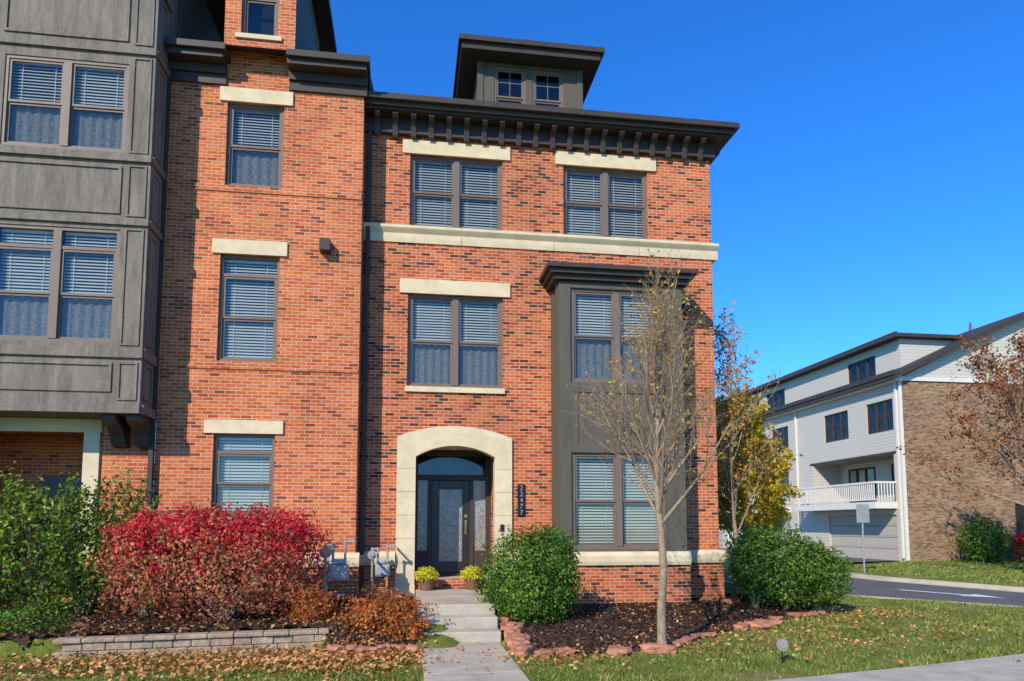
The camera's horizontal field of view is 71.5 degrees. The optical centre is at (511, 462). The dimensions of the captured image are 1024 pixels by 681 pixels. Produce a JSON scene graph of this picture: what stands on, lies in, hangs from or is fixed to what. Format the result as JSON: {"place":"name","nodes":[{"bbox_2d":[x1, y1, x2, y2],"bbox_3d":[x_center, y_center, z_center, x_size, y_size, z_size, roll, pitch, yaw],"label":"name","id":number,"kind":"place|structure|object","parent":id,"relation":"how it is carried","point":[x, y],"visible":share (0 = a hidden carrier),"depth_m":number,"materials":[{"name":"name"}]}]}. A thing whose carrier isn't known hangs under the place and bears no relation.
{"place":"outdoors","nodes":[
{"label":"outdoors","id":0,"kind":"place"},
{"bbox_2d":[0,559,1023,680],"bbox_3d":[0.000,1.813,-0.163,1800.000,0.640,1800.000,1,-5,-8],"label":"ground","id":1,"kind":"structure","parent":0,"point":[36,649],"depth_m":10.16,"materials":[{"name":"green plant"}]},
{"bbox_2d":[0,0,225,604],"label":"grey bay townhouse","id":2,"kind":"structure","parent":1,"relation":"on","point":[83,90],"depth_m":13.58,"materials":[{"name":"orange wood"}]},
{"bbox_2d":[37,477,81,591],"bbox_3d":[-9.370,1.507,14.970,1.000,2.400,0.080,1,-5,-8],"label":"front door","id":3,"kind":"structure","parent":2,"relation":"in","point":[52,483],"depth_m":14.97,"materials":[{"name":"black paint"}]},
{"bbox_2d":[0,54,129,342],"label":"window frames","id":4,"kind":"structure","parent":2,"relation":"in","point":[58,249],"depth_m":13.55,"materials":[{"name":"grey metal"}]},
{"bbox_2d":[52,628,328,658],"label":"retaining wall","id":5,"kind":"structure","parent":1,"relation":"on","point":[151,643],"depth_m":10.46,"materials":[{"name":"beige stone"}]},
{"bbox_2d":[0,596,419,651],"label":"mulch bed","id":6,"kind":"object","parent":1,"relation":"on","point":[99,619],"visible":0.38,"depth_m":11.23,"materials":[{"name":"brown wood"}]},
{"bbox_2d":[0,602,78,638],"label":"boxwood","id":7,"kind":"object","parent":6,"relation":"on","point":[31,622],"visible":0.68,"depth_m":10.47,"materials":[{"name":"green plant"}]},
{"bbox_2d":[0,458,162,619],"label":"holly shrub","id":8,"kind":"object","parent":6,"relation":"on","point":[58,553],"visible":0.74,"depth_m":12.00,"materials":[{"name":"green plant"}]},
{"bbox_2d":[83,496,343,621],"bbox_3d":[-5.179,1.619,12.224,4.432,2.103,2.393,1,-5,-8],"label":"burning bush","id":9,"kind":"object","parent":6,"relation":"on","point":[182,552],"visible":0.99,"depth_m":11.80,"materials":[{"name":"red plant"}]},
{"bbox_2d":[281,582,342,621],"bbox_3d":[-3.312,2.361,11.805,0.936,0.751,1.070,2,-6,-26],"label":"orange shrub","id":10,"kind":"object","parent":6,"relation":"on","point":[314,609],"visible":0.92,"depth_m":11.69,"materials":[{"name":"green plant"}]},
{"bbox_2d":[319,540,356,596],"bbox_3d":[-3.228,2.176,13.489,0.837,1.412,0.430,5,-7,-41],"label":"gas meter","id":11,"kind":"object","parent":6,"relation":"on","point":[338,569],"visible":0.94,"depth_m":13.35,"materials":[{"name":"grey metal"}]},
{"bbox_2d":[332,579,438,642],"bbox_3d":[-2.025,2.334,11.303,1.702,0.974,1.454,1,-5,-8],"label":"orange shrub","id":12,"kind":"object","parent":6,"relation":"on","point":[400,611],"visible":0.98,"depth_m":11.12,"materials":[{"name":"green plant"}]},
{"bbox_2d":[144,0,373,602],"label":"brick townhouse","id":13,"kind":"structure","parent":1,"relation":"on","point":[256,384],"depth_m":14.63,"materials":[{"name":"orange brick"}]},
{"bbox_2d":[212,0,283,516],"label":"window frames","id":14,"kind":"structure","parent":13,"relation":"in","point":[258,16],"depth_m":14.83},
{"bbox_2d":[368,545,395,597],"bbox_3d":[-2.608,2.287,14.577,0.703,1.186,0.360,5,-7,-41],"label":"gas meter","id":15,"kind":"object","parent":1,"relation":"on","point":[382,568],"visible":0.95,"depth_m":14.45,"materials":[{"name":"grey metal"}]},
{"bbox_2d":[61,596,840,658],"bbox_3d":[0.783,2.773,11.996,15.017,0.417,4.283,2,-6,-23],"label":"stone edging","id":16,"kind":"object","parent":1,"relation":"on","point":[517,641],"visible":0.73,"depth_m":10.73,"materials":[{"name":"red stone"}]},
{"bbox_2d":[416,589,500,642],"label":"front steps","id":17,"kind":"structure","parent":1,"relation":"on","point":[463,615],"depth_m":11.99,"materials":[{"name":"concrete"}]},
{"bbox_2d":[415,566,439,590],"bbox_3d":[-1.764,2.407,14.806,0.536,0.504,0.576,1,-5,-8],"label":"potted mum","id":18,"kind":"object","parent":17,"relation":"on","point":[425,577],"visible":1,"depth_m":14.67,"materials":[{"name":"yellow plant"}]},
{"bbox_2d":[460,565,483,589],"bbox_3d":[-0.848,2.420,14.981,0.511,0.509,0.537,-2,-6,26],"label":"potted mum","id":19,"kind":"object","parent":17,"relation":"on","point":[469,576],"visible":0.9,"depth_m":14.85,"materials":[{"name":"yellow plant"}]},
{"bbox_2d":[422,642,529,680],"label":"entry walk","id":20,"kind":"structure","parent":1,"relation":"on","point":[474,668],"depth_m":9.44,"materials":[{"name":"concrete"}]},
{"bbox_2d":[0,599,1023,680],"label":"fallen leaves","id":21,"kind":"object","parent":1,"relation":"on","point":[342,656],"visible":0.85,"depth_m":9.88,"materials":[{"name":"brown plant"}]},
{"bbox_2d":[357,33,739,605],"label":"brick townhouse","id":22,"kind":"structure","parent":1,"relation":"on","point":[524,210],"depth_m":15.85,"materials":[{"name":"orange brick"}]},
{"bbox_2d":[431,481,468,575],"bbox_3d":[-1.432,1.525,16.532,0.880,2.196,0.110,1,-5,-8],"label":"front door","id":23,"kind":"structure","parent":22,"relation":"in","point":[441,566],"depth_m":16.52,"materials":[{"name":"black paint"}]},
{"bbox_2d":[407,66,665,548],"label":"window frames","id":24,"kind":"structure","parent":22,"relation":"in","point":[509,83],"depth_m":16.06,"materials":[{"name":"grey metal"}]},
{"bbox_2d":[494,593,842,652],"bbox_3d":[3.837,2.968,13.804,8.640,0.344,6.627,1,-5,-8],"label":"mulch bed","id":25,"kind":"object","parent":1,"relation":"on","point":[586,638],"visible":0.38,"depth_m":12.60,"materials":[{"name":"brown wood"}]},
{"bbox_2d":[472,518,590,624],"bbox_3d":[0.353,1.946,12.650,2.090,1.925,1.961,1,-5,-8],"label":"evergreen shrub","id":26,"kind":"object","parent":25,"relation":"on","point":[537,575],"visible":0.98,"depth_m":12.26,"materials":[{"name":"green plant"}]},
{"bbox_2d":[606,606,615,619],"bbox_3d":[1.737,2.710,12.491,0.179,0.360,0.179,1,-5,-8],"label":"path light","id":27,"kind":"object","parent":25,"relation":"on","point":[610,608],"visible":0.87,"depth_m":12.48,"materials":[{"name":"black metal"}]},
{"bbox_2d":[554,244,782,643],"bbox_3d":[2.137,-0.275,10.916,3.636,6.366,2.504,-4,-6,37],"label":"young street tree","id":28,"kind":"object","parent":25,"relation":"on","point":[656,342],"visible":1,"depth_m":10.87,"materials":[{"name":"brown plant"}]},
{"bbox_2d":[719,517,854,610],"bbox_3d":[5.979,2.190,15.386,2.831,2.029,2.196,1,-5,-8],"label":"evergreen shrub","id":29,"kind":"object","parent":25,"relation":"on","point":[810,558],"visible":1,"depth_m":14.96,"materials":[{"name":"green plant"}]},
{"bbox_2d":[713,308,785,594],"bbox_3d":[5.270,-0.206,17.372,2.744,7.447,2.552,-2,-5,18],"label":"yellow autumn tree","id":30,"kind":"object","parent":1,"relation":"on","point":[733,416],"visible":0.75,"depth_m":17.48,"materials":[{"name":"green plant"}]},
{"bbox_2d":[715,388,805,540],"bbox_3d":[6.575,0.776,19.728,3.270,5.917,3.260,1,-5,-8],"label":"yellow autumn tree","id":31,"kind":"object","parent":1,"relation":"on","point":[770,509],"visible":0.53,"depth_m":19.28,"materials":[{"name":"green plant"}]},
{"bbox_2d":[776,639,788,662],"bbox_3d":[3.705,2.590,9.736,0.170,0.345,0.036,1,-5,-8],"label":"garden marker","id":32,"kind":"object","parent":1,"relation":"on","point":[782,645],"visible":0.97,"depth_m":9.73,"materials":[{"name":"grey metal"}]},
{"bbox_2d":[856,504,869,572],"bbox_3d":[14.221,3.126,28.779,0.560,2.850,0.095,1,-5,-8],"label":"street sign","id":33,"kind":"object","parent":1,"relation":"on","point":[862,512],"visible":0.94,"depth_m":28.81,"materials":[{"name":"grey metal"}]},
{"bbox_2d":[715,312,1023,561],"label":"white townhouse row","id":34,"kind":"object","parent":1,"relation":"on","point":[847,423],"visible":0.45,"depth_m":36.59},
{"bbox_2d":[719,356,895,502],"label":"window frames","id":35,"kind":"structure","parent":34,"relation":"in","point":[880,414],"depth_m":40.45,"materials":[{"name":"metal"}]},
{"bbox_2d":[1015,504,1023,534],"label":"side windows","id":36,"kind":"structure","parent":34,"relation":"in","point":[1019,509],"depth_m":35.86,"materials":[{"name":"grey glass"}]},
{"bbox_2d":[724,561,1023,606],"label":"kerb","id":37,"kind":"structure","parent":1,"relation":"on","point":[949,583],"depth_m":23.66,"materials":[{"name":"concrete"}]},
{"bbox_2d":[895,322,1023,507],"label":"rust autumn tree","id":38,"kind":"object","parent":1,"relation":"on","point":[1011,396],"visible":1,"depth_m":27.20,"materials":[{"name":"brown plant"}]},
{"bbox_2d":[950,513,1019,562],"bbox_3d":[22.562,3.642,33.994,2.777,2.512,2.300,1,-5,-8],"label":"evergreen shrub","id":39,"kind":"object","parent":1,"relation":"on","point":[987,546],"visible":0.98,"depth_m":33.70,"materials":[{"name":"green plant"}]},
{"bbox_2d":[1008,530,1023,556],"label":"red shrub","id":40,"kind":"object","parent":1,"relation":"on","point":[1019,541],"visible":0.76,"depth_m":34.40,"materials":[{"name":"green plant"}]},
{"bbox_2d":[1013,544,1023,556],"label":"evergreen shrub","id":41,"kind":"object","parent":1,"relation":"on","point":[1019,550],"visible":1,"depth_m":33.58,"materials":[{"name":"green plant"}]},
{"bbox_2d":[152,0,1023,501],"label":"sky","id":42,"kind":"structure","parent":0,"point":[869,185],"materials":[{"name":"blue"}]},
{"bbox_2d":[719,548,897,562],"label":"driveway","id":43,"kind":"structure","parent":0,"point":[854,559],"depth_m":36.70,"materials":[{"name":"concrete"}]},
{"bbox_2d":[724,564,1023,605],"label":"road","id":44,"kind":"structure","parent":0,"point":[865,587],"depth_m":21.36,"materials":[{"name":"grey asphalt"}]},
{"bbox_2d":[901,589,1000,597],"bbox_3d":[12.914,3.860,20.945,0.888,0.001,2.980,2,-6,-21],"label":"road arrow marking","id":45,"kind":"object","parent":44,"relation":"on","point":[976,595],"visible":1,"depth_m":20.61,"materials":[{"name":"paint"}]},
{"bbox_2d":[769,654,1023,680],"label":"sidewalk","id":46,"kind":"structure","parent":0,"point":[1005,668],"depth_m":8.88,"materials":[{"name":"concrete"}]}
]}

